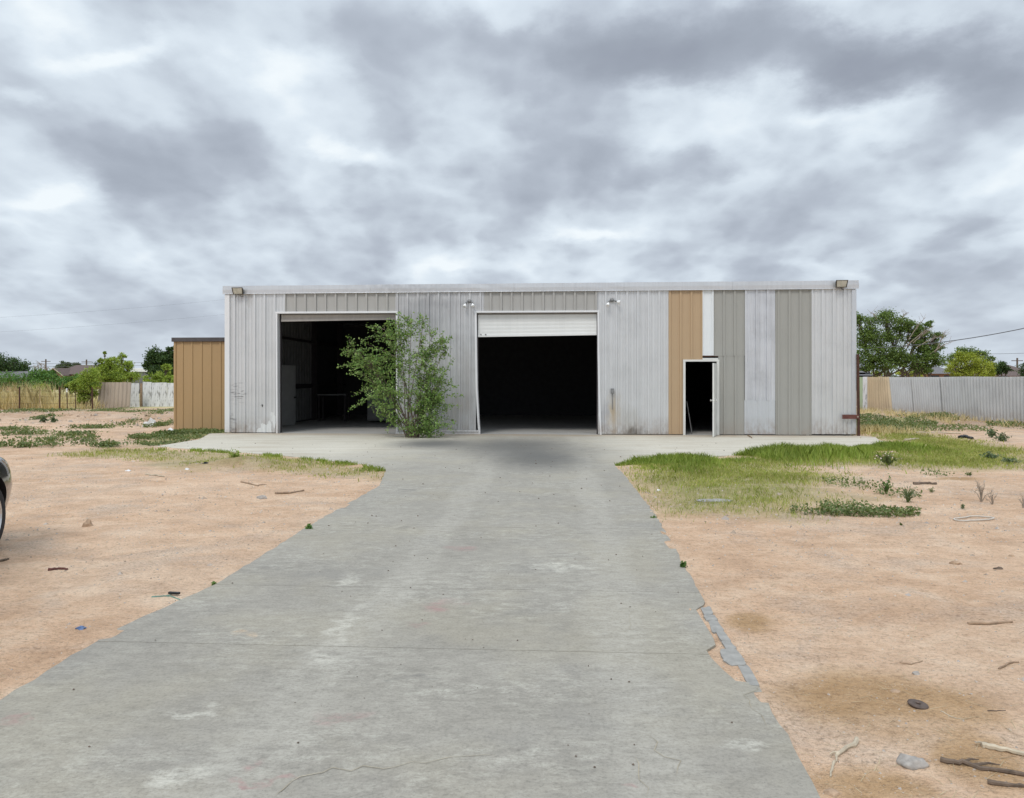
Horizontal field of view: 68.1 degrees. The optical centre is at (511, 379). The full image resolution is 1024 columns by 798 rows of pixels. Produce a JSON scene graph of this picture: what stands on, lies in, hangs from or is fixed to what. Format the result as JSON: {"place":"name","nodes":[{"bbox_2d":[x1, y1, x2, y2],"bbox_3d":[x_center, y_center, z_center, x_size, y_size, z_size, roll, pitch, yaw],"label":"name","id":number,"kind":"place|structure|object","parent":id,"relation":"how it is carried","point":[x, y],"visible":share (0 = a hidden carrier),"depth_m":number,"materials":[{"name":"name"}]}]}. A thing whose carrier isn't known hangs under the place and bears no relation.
{"place":"outdoors","nodes":[
{"label":"outdoors","id":0,"kind":"place"},
{"bbox_2d":[0,380,139,409],"bbox_3d":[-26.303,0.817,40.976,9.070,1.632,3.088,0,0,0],"label":"dry grass","id":1,"kind":"structure","parent":0,"point":[26,394],"depth_m":40.45,"materials":[{"name":"beige plant"}]},
{"bbox_2d":[51,365,98,388],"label":"brick house","id":2,"kind":"structure","parent":0,"point":[71,371],"depth_m":120.58,"materials":[{"name":"brown"}]},
{"bbox_2d":[0,433,884,797],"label":"driveway","id":3,"kind":"structure","parent":0,"point":[314,661],"depth_m":4.25,"materials":[{"name":"concrete"}]},
{"bbox_2d":[337,311,463,437],"bbox_3d":[-3.045,-0.030,20.768,3.441,3.665,1.378,0,0,5],"label":"leafy shrub","id":4,"kind":"object","parent":3,"relation":"on","point":[412,430],"visible":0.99,"depth_m":20.68,"materials":[{"name":"green plant"}]},
{"bbox_2d":[72,443,732,767],"bbox_3d":[-0.434,1.589,11.022,15.367,0.017,15.820,0,0,0],"label":"grit","id":5,"kind":"object","parent":3,"relation":"on","point":[443,594],"visible":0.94,"depth_m":6.68,"materials":[{"name":"grey gravel"}]},
{"bbox_2d":[0,381,1023,797],"bbox_3d":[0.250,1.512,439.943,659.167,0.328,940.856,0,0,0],"label":"ground","id":6,"kind":"structure","parent":0,"point":[854,643],"depth_m":6.31,"materials":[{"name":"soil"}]},
{"bbox_2d":[0,457,12,538],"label":"parked car","id":7,"kind":"object","parent":6,"relation":"on","point":[6,483],"visible":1,"depth_m":7.18,"materials":[{"name":"grey paint"}]},
{"bbox_2d":[0,352,33,371],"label":"tree","id":8,"kind":"object","parent":6,"relation":"on","point":[10,365],"visible":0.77,"depth_m":109.43,"materials":[{"name":"green plant"}]},
{"bbox_2d":[0,370,49,392],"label":"bush","id":9,"kind":"object","parent":6,"relation":"on","point":[14,379],"visible":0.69,"depth_m":65.69,"materials":[{"name":"green plant"}]},
{"bbox_2d":[0,371,53,390],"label":"brick house","id":10,"kind":"structure","parent":6,"relation":"on","point":[19,372],"depth_m":107.42,"materials":[{"name":"grey"}]},
{"bbox_2d":[31,361,48,371],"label":"bare tree","id":11,"kind":"object","parent":6,"relation":"on","point":[41,366],"visible":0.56,"depth_m":124.98,"materials":[{"name":"grey plant"}]},
{"bbox_2d":[32,382,52,392],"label":"mesquite","id":12,"kind":"object","parent":6,"relation":"on","point":[40,384],"visible":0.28,"depth_m":49.84,"materials":[{"name":"green plant"}]},
{"bbox_2d":[19,368,66,390],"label":"bush","id":13,"kind":"object","parent":6,"relation":"on","point":[51,377],"visible":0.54,"depth_m":67.65,"materials":[{"name":"green plant"}]},
{"bbox_2d":[39,415,49,421],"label":"weed","id":14,"kind":"object","parent":6,"relation":"on","point":[43,419],"visible":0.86,"depth_m":28.11,"materials":[{"name":"green plant"}]},
{"bbox_2d":[49,415,57,422],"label":"weed","id":15,"kind":"object","parent":6,"relation":"on","point":[53,419],"visible":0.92,"depth_m":27.88,"materials":[{"name":"green plant"}]},
{"bbox_2d":[14,387,92,409],"bbox_3d":[-25.749,1.068,39.490,7.848,1.513,1.058,0,0,0],"label":"wire fence","id":16,"kind":"object","parent":6,"relation":"on","point":[59,403],"visible":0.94,"depth_m":39.02,"materials":[{"name":"metal"}]},
{"bbox_2d":[48,567,67,570],"bbox_3d":[-3.827,1.601,6.398,0.162,0.028,0.058,0,0,-8],"label":"stick","id":17,"kind":"object","parent":6,"relation":"on","point":[58,568],"visible":1,"depth_m":6.39,"materials":[{"name":"brown wood"}]},
{"bbox_2d":[55,361,80,367],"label":"tree","id":18,"kind":"object","parent":6,"relation":"on","point":[66,364],"visible":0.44,"depth_m":149.58,"materials":[{"name":"plant"}]},
{"bbox_2d":[52,373,97,393],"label":"bush","id":19,"kind":"object","parent":6,"relation":"on","point":[67,379],"visible":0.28,"depth_m":69.52,"materials":[{"name":"green plant"}]},
{"bbox_2d":[64,366,103,406],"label":"mesquite","id":20,"kind":"object","parent":6,"relation":"on","point":[87,379],"visible":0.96,"depth_m":41.34,"materials":[{"name":"green plant"}]},
{"bbox_2d":[82,519,92,526],"bbox_3d":[-4.654,1.587,8.301,0.119,0.108,0.090,0,0,0],"label":"clod","id":21,"kind":"object","parent":6,"relation":"on","point":[87,523],"visible":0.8,"depth_m":8.28,"materials":[{"name":"beige soil"}]},
{"bbox_2d":[0,406,186,447],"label":"creeping weeds","id":22,"kind":"object","parent":6,"relation":"on","point":[71,434],"visible":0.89,"depth_m":21.73,"materials":[{"name":"green plant"}]},
{"bbox_2d":[92,351,127,383],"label":"mesquite","id":23,"kind":"object","parent":6,"relation":"on","point":[107,366],"visible":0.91,"depth_m":43.87,"materials":[{"name":"green plant"}]},
{"bbox_2d":[97,382,130,407],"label":"leaning sheet","id":24,"kind":"object","parent":6,"relation":"on","point":[118,394],"visible":0.92,"depth_m":42.06,"materials":[{"name":"beige metal"}]},
{"bbox_2d":[112,352,142,382],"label":"mesquite","id":25,"kind":"object","parent":6,"relation":"on","point":[124,367],"visible":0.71,"depth_m":46.90,"materials":[{"name":"green plant"}]},
{"bbox_2d":[131,368,151,393],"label":"white trailer","id":26,"kind":"object","parent":6,"relation":"on","point":[140,370],"visible":0.12,"depth_m":80.00,"materials":[{"name":"grey"}]},
{"bbox_2d":[142,417,155,426],"bbox_3d":[-12.226,1.490,25.601,0.460,0.415,0.387,0,0,0],"label":"plastic bag","id":27,"kind":"object","parent":6,"relation":"on","point":[151,420],"visible":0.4,"depth_m":25.45,"materials":[{"name":"white plastic"}]},
{"bbox_2d":[130,382,173,406],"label":"board fence","id":28,"kind":"object","parent":6,"relation":"on","point":[160,394],"visible":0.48,"depth_m":44.03,"materials":[{"name":"white wood"}]},
{"bbox_2d":[140,364,173,382],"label":"mesquite","id":29,"kind":"object","parent":6,"relation":"on","point":[159,377],"visible":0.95,"depth_m":46.89,"materials":[{"name":"green plant"}]},
{"bbox_2d":[141,344,173,380],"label":"tree","id":30,"kind":"object","parent":6,"relation":"on","point":[154,361],"visible":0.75,"depth_m":55.60,"materials":[{"name":"green plant"}]},
{"bbox_2d":[151,591,179,599],"bbox_3d":[-2.515,1.601,5.609,0.273,0.026,0.133,0,0,17],"label":"strap","id":31,"kind":"object","parent":6,"relation":"on","point":[172,592],"visible":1,"depth_m":5.62,"materials":[{"name":"black plastic"}]},
{"bbox_2d":[129,428,226,445],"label":"creeping weeds","id":32,"kind":"object","parent":6,"relation":"on","point":[180,438],"visible":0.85,"depth_m":20.56,"materials":[{"name":"green plant"}]},
{"bbox_2d":[171,337,224,429],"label":"storage shed","id":33,"kind":"structure","parent":6,"relation":"on","point":[199,382],"depth_m":23.69,"materials":[{"name":"beige metal"}]},
{"bbox_2d":[47,447,383,481],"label":"short grass","id":34,"kind":"structure","parent":6,"relation":"on","point":[97,453],"depth_m":15.12,"materials":[{"name":"green plant"}]},
{"bbox_2d":[227,447,242,457],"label":"weed","id":35,"kind":"object","parent":6,"relation":"on","point":[236,453],"visible":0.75,"depth_m":14.32,"materials":[{"name":"green plant"}]},
{"bbox_2d":[240,481,266,485],"bbox_3d":[-3.905,1.576,11.454,0.167,0.032,0.624,0,0,-44],"label":"stick","id":36,"kind":"object","parent":6,"relation":"on","point":[251,483],"visible":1,"depth_m":11.36,"materials":[{"name":"brown wood"}]},
{"bbox_2d":[148,446,385,473],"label":"tall grass","id":37,"kind":"structure","parent":6,"relation":"on","point":[370,467],"depth_m":14.73,"materials":[{"name":"green plant"}]},
{"bbox_2d":[275,489,303,493],"bbox_3d":[-3.100,1.583,10.645,0.099,0.041,0.484,0,0,38],"label":"stick","id":38,"kind":"object","parent":6,"relation":"on","point":[288,492],"visible":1,"depth_m":10.56,"materials":[{"name":"brown wood"}]},
{"bbox_2d":[0,410,999,428],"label":"rubble","id":39,"kind":"object","parent":6,"relation":"on","point":[126,425],"visible":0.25,"depth_m":29.06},
{"bbox_2d":[0,469,1023,797],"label":"straw","id":40,"kind":"object","parent":6,"relation":"on","point":[772,669],"visible":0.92,"depth_m":4.20,"materials":[{"name":"beige plant"}]},
{"bbox_2d":[223,280,858,436],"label":"metal workshop","id":41,"kind":"structure","parent":6,"relation":"on","point":[753,358],"depth_m":22.05,"materials":[{"name":"metal"}]},
{"bbox_2d":[231,287,242,296],"bbox_3d":[-8.070,-2.559,22.334,0.330,0.274,0.208,0,0,3],"label":"floodlight","id":42,"kind":"object","parent":41,"relation":"attached to","point":[237,290],"visible":1,"depth_m":22.27,"materials":[{"name":"brown metal"}]},
{"bbox_2d":[282,365,295,425],"bbox_3d":[-7.674,0.558,25.995,0.117,2.060,0.860,0,0,19],"label":"inner door","id":43,"kind":"structure","parent":41,"relation":"in","point":[288,371],"depth_m":26.02,"materials":[{"name":"grey paint"}]},
{"bbox_2d":[317,394,349,420],"bbox_3d":[-6.815,1.085,29.000,1.100,1.030,0.600,0,0,3],"label":"workbench","id":44,"kind":"object","parent":41,"relation":"on","point":[323,406],"visible":1,"depth_m":28.75,"materials":[{"name":"metal"}]},
{"bbox_2d":[281,314,395,321],"bbox_3d":[-5.142,-1.807,22.415,3.447,0.197,0.051,0,0,3],"label":"roll up door","id":45,"kind":"structure","parent":41,"relation":"in","point":[284,318],"depth_m":22.41,"materials":[{"name":"grey metal"}]},
{"bbox_2d":[367,390,395,420],"bbox_3d":[-4.783,0.960,27.977,1.000,1.120,0.645,0,0,3],"label":"tool cabinet","id":46,"kind":"object","parent":41,"relation":"in","point":[371,416],"visible":0.44,"depth_m":27.69,"materials":[{"name":"grey metal"}]},
{"bbox_2d":[463,299,474,307],"bbox_3d":[-1.248,-2.196,21.945,0.356,0.258,0.218,0,0,3],"label":"twin spotlight","id":47,"kind":"object","parent":41,"relation":"attached to","point":[469,301],"visible":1,"depth_m":21.92,"materials":[{"name":"grey metal"}]},
{"bbox_2d":[478,314,596,336],"bbox_3d":[0.724,-1.553,22.031,3.452,0.651,0.066,0,0,3],"label":"roll up door","id":48,"kind":"structure","parent":41,"relation":"in","point":[545,324],"depth_m":22.04,"materials":[{"name":"grey metal"}]},
{"bbox_2d":[606,298,620,305],"bbox_3d":[2.901,-2.205,21.698,0.428,0.258,0.212,0,0,3],"label":"twin spotlight","id":49,"kind":"object","parent":41,"relation":"attached to","point":[613,300],"visible":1,"depth_m":21.67,"materials":[{"name":"grey metal"}]},
{"bbox_2d":[686,401,691,432],"bbox_3d":[5.206,1.119,22.234,0.032,0.943,0.205,0,0,-44],"label":"leaning rod","id":50,"kind":"object","parent":41,"relation":"on","point":[689,417],"visible":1,"depth_m":22.22,"materials":[{"name":"grey metal"}]},
{"bbox_2d":[710,363,716,436],"bbox_3d":[5.681,0.573,21.212,0.189,2.030,0.860,0,0,20],"label":"entry door","id":51,"kind":"structure","parent":41,"relation":"in","point":[714,400],"depth_m":20.88,"materials":[{"name":"white paint"}]},
{"bbox_2d":[835,280,847,289],"bbox_3d":[9.245,-2.641,21.288,0.330,0.274,0.208,0,0,3],"label":"floodlight","id":52,"kind":"object","parent":41,"relation":"attached to","point":[841,283],"visible":1,"depth_m":21.23,"materials":[{"name":"brown metal"}]},
{"bbox_2d":[680,560,687,567],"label":"weed","id":53,"kind":"object","parent":6,"relation":"on","point":[683,564],"visible":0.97,"depth_m":6.45,"materials":[{"name":"green plant"}]},
{"bbox_2d":[701,606,712,614],"bbox_3d":[1.349,1.633,5.248,0.075,0.067,0.237,0,0,8],"label":"concrete chunk","id":54,"kind":"object","parent":6,"relation":"on","point":[707,610],"visible":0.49,"depth_m":5.24,"materials":[{"name":"grey concrete"}]},
{"bbox_2d":[704,615,717,621],"bbox_3d":[1.334,1.631,5.090,0.090,0.064,0.140,-1,-2,0],"label":"concrete chunk","id":55,"kind":"object","parent":6,"relation":"on","point":[707,618],"visible":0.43,"depth_m":5.08,"materials":[{"name":"grey concrete"}]},
{"bbox_2d":[697,499,731,501],"bbox_3d":[2.669,1.594,9.973,0.524,0.029,0.193,0,0,0],"label":"concrete smear","id":56,"kind":"object","parent":6,"relation":"on","point":[711,500],"visible":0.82,"depth_m":9.94},
{"bbox_2d":[708,620,723,633],"bbox_3d":[1.326,1.632,4.931,0.083,0.065,0.324,0,0,9],"label":"concrete chunk","id":57,"kind":"object","parent":6,"relation":"on","point":[715,625],"visible":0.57,"depth_m":4.91,"materials":[{"name":"grey concrete"}]},
{"bbox_2d":[716,630,730,641],"bbox_3d":[1.315,1.631,4.731,0.068,0.064,0.210,1,1,0],"label":"concrete chunk","id":58,"kind":"object","parent":6,"relation":"on","point":[722,635],"visible":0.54,"depth_m":4.72,"materials":[{"name":"grey concrete"}]},
{"bbox_2d":[721,641,736,649],"bbox_3d":[1.305,1.631,4.568,0.071,0.063,0.165,0,-1,0],"label":"concrete chunk","id":59,"kind":"object","parent":6,"relation":"on","point":[727,644],"visible":0.46,"depth_m":4.57,"materials":[{"name":"grey concrete"}]},
{"bbox_2d":[720,648,742,658],"bbox_3d":[1.271,1.631,4.412,0.124,0.063,0.203,1,0,0],"label":"concrete chunk","id":60,"kind":"object","parent":6,"relation":"on","point":[729,653],"visible":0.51,"depth_m":4.42,"materials":[{"name":"grey concrete"}]},
{"bbox_2d":[723,657,745,665],"bbox_3d":[1.268,1.631,4.300,0.133,0.063,0.119,-2,0,0],"label":"concrete chunk","id":61,"kind":"object","parent":6,"relation":"on","point":[736,661],"visible":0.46,"depth_m":4.30,"materials":[{"name":"grey concrete"}]},
{"bbox_2d":[738,664,759,686],"bbox_3d":[1.283,1.631,4.115,0.064,0.074,0.360,0,0,6],"label":"concrete chunk","id":62,"kind":"object","parent":6,"relation":"on","point":[748,675],"visible":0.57,"depth_m":4.09,"materials":[{"name":"grey concrete"}]},
{"bbox_2d":[615,439,1023,476],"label":"tall grass","id":63,"kind":"structure","parent":6,"relation":"on","point":[773,451],"depth_m":15.17,"materials":[{"name":"green plant"}]},
{"bbox_2d":[620,428,1023,523],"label":"short grass","id":64,"kind":"structure","parent":6,"relation":"on","point":[968,458],"depth_m":13.45,"materials":[{"name":"green plant"}]},
{"bbox_2d":[823,788,841,795],"bbox_3d":[1.249,1.610,2.957,0.063,0.020,0.044,0,0,-23],"label":"stone","id":65,"kind":"object","parent":6,"relation":"on","point":[832,792],"visible":1,"depth_m":2.95,"materials":[{"name":"beige stone"}]},
{"bbox_2d":[829,760,835,776],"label":"branch","id":66,"kind":"object","parent":6,"relation":"on","point":[832,765],"visible":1,"depth_m":3.14,"materials":[{"name":"brown wood"}]},
{"bbox_2d":[829,736,858,761],"bbox_3d":[1.445,1.606,3.290,0.264,0.024,0.049,0,0,-43],"label":"branch","id":67,"kind":"object","parent":6,"relation":"on","point":[854,743],"visible":1,"depth_m":3.29,"materials":[{"name":"brown wood"}]},
{"bbox_2d":[842,354,859,435],"bbox_3d":[9.544,0.500,21.314,0.510,2.401,0.112,0,0,3],"label":"rusty post","id":68,"kind":"object","parent":6,"relation":"on","point":[857,416],"visible":0.94,"depth_m":21.28,"materials":[{"name":"metal"}]},
{"bbox_2d":[879,473,893,493],"bbox_3d":[5.229,1.470,10.586,0.237,0.302,0.154,0,0,0],"label":"weed","id":69,"kind":"object","parent":6,"relation":"on","point":[886,486],"visible":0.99,"depth_m":10.58,"materials":[{"name":"green plant"}]},
{"bbox_2d":[873,450,901,464],"bbox_3d":[6.984,1.464,14.091,0.443,0.303,0.369,0,0,0],"label":"flowering weed","id":70,"kind":"object","parent":6,"relation":"on","point":[886,459],"visible":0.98,"depth_m":14.05,"materials":[{"name":"green plant"}]},
{"bbox_2d":[871,368,926,376],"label":"bush","id":71,"kind":"object","parent":6,"relation":"on","point":[898,373],"visible":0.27,"depth_m":58.10,"materials":[{"name":"green plant"}]},
{"bbox_2d":[856,307,953,376],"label":"elm tree","id":72,"kind":"object","parent":6,"relation":"on","point":[918,362],"visible":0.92,"depth_m":49.67,"materials":[{"name":"green plant"}]},
{"bbox_2d":[789,411,1023,517],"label":"creeping weeds","id":73,"kind":"object","parent":6,"relation":"on","point":[870,509],"visible":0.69,"depth_m":11.32,"materials":[{"name":"green plant"}]},
{"bbox_2d":[901,486,917,501],"bbox_3d":[5.158,1.493,9.872,0.226,0.263,0.190,0,0,15],"label":"weed","id":74,"kind":"object","parent":6,"relation":"on","point":[908,495],"visible":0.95,"depth_m":9.85,"materials":[{"name":"green plant"}]},
{"bbox_2d":[896,753,928,770],"bbox_3d":[1.667,1.594,3.163,0.114,0.048,0.096,0,0,-15],"label":"rock","id":75,"kind":"object","parent":6,"relation":"on","point":[910,762],"visible":1,"depth_m":3.13,"materials":[{"name":"grey stone"}]},
{"bbox_2d":[907,699,928,709],"bbox_3d":[2.002,1.603,3.734,0.096,0.015,0.095,6,5,0],"label":"rock","id":76,"kind":"object","parent":6,"relation":"on","point":[917,704],"visible":1,"depth_m":3.72,"materials":[{"name":"stone"}]},
{"bbox_2d":[913,482,936,484],"bbox_3d":[6.330,1.600,11.625,0.355,0.052,0.081,0,0,0],"label":"board","id":77,"kind":"object","parent":6,"relation":"on","point":[916,483],"visible":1,"depth_m":11.61,"materials":[{"name":"brown wood"}]},
{"bbox_2d":[850,406,1023,437],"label":"dry grass","id":78,"kind":"structure","parent":6,"relation":"on","point":[870,429],"depth_m":26.57,"materials":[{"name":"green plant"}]},
{"bbox_2d":[916,432,960,433],"bbox_3d":[12.494,1.575,22.273,1.501,0.095,0.202,0,0,-12],"label":"rail","id":79,"kind":"object","parent":6,"relation":"on","point":[944,432],"visible":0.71,"depth_m":22.33,"materials":[{"name":"brown wood"}]},
{"bbox_2d":[860,376,1023,424],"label":"sheet metal fence","id":80,"kind":"object","parent":6,"relation":"on","point":[997,398],"visible":0.88,"depth_m":30.96,"materials":[{"name":"metal"}]},
{"bbox_2d":[949,560,961,564],"bbox_3d":[3.905,1.617,6.665,0.113,0.038,0.063,0,0,0],"label":"stone","id":81,"kind":"object","parent":6,"relation":"on","point":[954,562],"visible":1,"depth_m":6.65,"materials":[{"name":"beige stone"}]},
{"bbox_2d":[958,434,973,438],"bbox_3d":[12.117,1.548,20.339,0.345,0.114,0.912,0,0,20],"label":"scrap","id":82,"kind":"object","parent":6,"relation":"on","point":[965,436],"visible":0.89,"depth_m":20.17,"materials":[{"name":"black plastic"}]},
{"bbox_2d":[943,350,995,376],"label":"bush","id":83,"kind":"object","parent":6,"relation":"on","point":[978,366],"visible":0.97,"depth_m":46.61,"materials":[{"name":"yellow plant"}]},
{"bbox_2d":[944,344,997,376],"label":"tree","id":84,"kind":"object","parent":6,"relation":"on","point":[984,353],"visible":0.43,"depth_m":61.86,"materials":[{"name":"green plant"}]},
{"bbox_2d":[953,515,993,521],"bbox_3d":[5.282,1.596,8.666,0.541,0.021,0.239,0,0,-25],"label":"hose","id":85,"kind":"object","parent":6,"relation":"on","point":[990,517],"visible":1,"depth_m":8.67,"materials":[{"name":"white plastic"}]},
{"bbox_2d":[971,480,990,501],"bbox_3d":[6.114,1.453,9.921,0.257,0.328,0.221,0,0,0],"label":"dry shrub","id":86,"kind":"object","parent":6,"relation":"on","point":[980,490],"visible":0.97,"depth_m":9.90,"materials":[{"name":"brown plant"}]},
{"bbox_2d":[940,756,1023,776],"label":"branches","id":87,"kind":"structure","parent":6,"relation":"on","point":[966,762],"depth_m":3.13,"materials":[{"name":"brown wood"}]},
{"bbox_2d":[967,621,1012,624],"bbox_3d":[3.109,1.584,4.916,0.295,0.027,0.038,0,0,0],"label":"stick","id":88,"kind":"object","parent":6,"relation":"on","point":[982,623],"visible":1,"depth_m":4.91,"materials":[{"name":"brown wood"}]},
{"bbox_2d":[979,451,1001,458],"bbox_3d":[9.503,1.516,15.023,0.431,0.202,0.295,0,0,34],"label":"weed","id":89,"kind":"object","parent":6,"relation":"on","point":[991,455],"visible":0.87,"depth_m":15.02,"materials":[{"name":"green plant"}]},
{"bbox_2d":[985,429,997,437],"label":"weed","id":90,"kind":"object","parent":6,"relation":"on","point":[991,433],"visible":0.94,"depth_m":20.50,"materials":[{"name":"green plant"}]},
{"bbox_2d":[975,741,1023,755],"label":"branch","id":91,"kind":"object","parent":6,"relation":"on","point":[998,748],"visible":1,"depth_m":3.27,"materials":[{"name":"brown wood"}]},
{"bbox_2d":[992,432,1011,440],"bbox_3d":[12.444,1.484,19.235,0.527,0.324,0.336,0,0,0],"label":"weed","id":92,"kind":"object","parent":6,"relation":"on","point":[1001,437],"visible":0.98,"depth_m":19.24,"materials":[{"name":"green plant"}]},
{"bbox_2d":[994,360,1013,376],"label":"tree","id":93,"kind":"object","parent":6,"relation":"on","point":[1001,367],"visible":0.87,"depth_m":65.75,"materials":[{"name":"green plant"}]},
{"bbox_2d":[987,779,1023,787],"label":"branch","id":94,"kind":"object","parent":6,"relation":"on","point":[997,783],"visible":1,"depth_m":2.98,"materials":[{"name":"brown wood"}]},
{"bbox_2d":[998,661,1018,669],"bbox_3d":[2.766,1.596,4.229,0.179,0.020,0.028,0,0,-26],"label":"stick","id":95,"kind":"object","parent":6,"relation":"on","point":[1006,664],"visible":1,"depth_m":4.24,"materials":[{"name":"brown wood"}]},
{"bbox_2d":[1001,457,1023,462],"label":"weed","id":96,"kind":"object","parent":6,"relation":"on","point":[1004,459],"visible":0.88,"depth_m":14.32,"materials":[{"name":"green plant"}]},
{"bbox_2d":[1014,362,1023,376],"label":"tree","id":97,"kind":"object","parent":6,"relation":"on","point":[1021,368],"visible":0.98,"depth_m":64.18,"materials":[{"name":"green plant"}]},
{"bbox_2d":[0,0,1023,376],"label":"sky","id":98,"kind":"structure","parent":0,"point":[154,153],"materials":[{"name":"grey"}]},
{"bbox_2d":[856,371,870,404],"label":"garden shed","id":99,"kind":"structure","parent":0,"point":[865,374],"depth_m":45.97,"materials":[{"name":"grey metal"}]},
{"bbox_2d":[856,372,870,390],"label":"window","id":100,"kind":"structure","parent":99,"relation":"in","point":[856,372],"depth_m":45.97,"materials":[{"name":"glass"}]},
{"bbox_2d":[910,366,951,376],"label":"grey house","id":101,"kind":"structure","parent":0,"point":[939,371],"depth_m":85.04,"materials":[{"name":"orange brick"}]},
{"bbox_2d":[877,328,1023,347],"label":"power line","id":102,"kind":"object","parent":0,"point":[951,340],"visible":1,"depth_m":43.45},
{"bbox_2d":[964,365,1023,376],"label":"brick house","id":103,"kind":"structure","parent":0,"point":[1014,373],"depth_m":95.52,"materials":[{"name":"brown"}]},
{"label":"utility pole","id":104,"kind":"object","parent":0,"visible":0},
{"bbox_2d":[18,362,143,363],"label":"power line","id":105,"kind":"object","parent":104,"relation":"attached to","point":[77,363],"visible":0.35,"depth_m":147.62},
{"bbox_2d":[28,365,141,366],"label":"power line","id":106,"kind":"object","parent":104,"relation":"attached to","point":[65,366],"visible":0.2,"depth_m":147.39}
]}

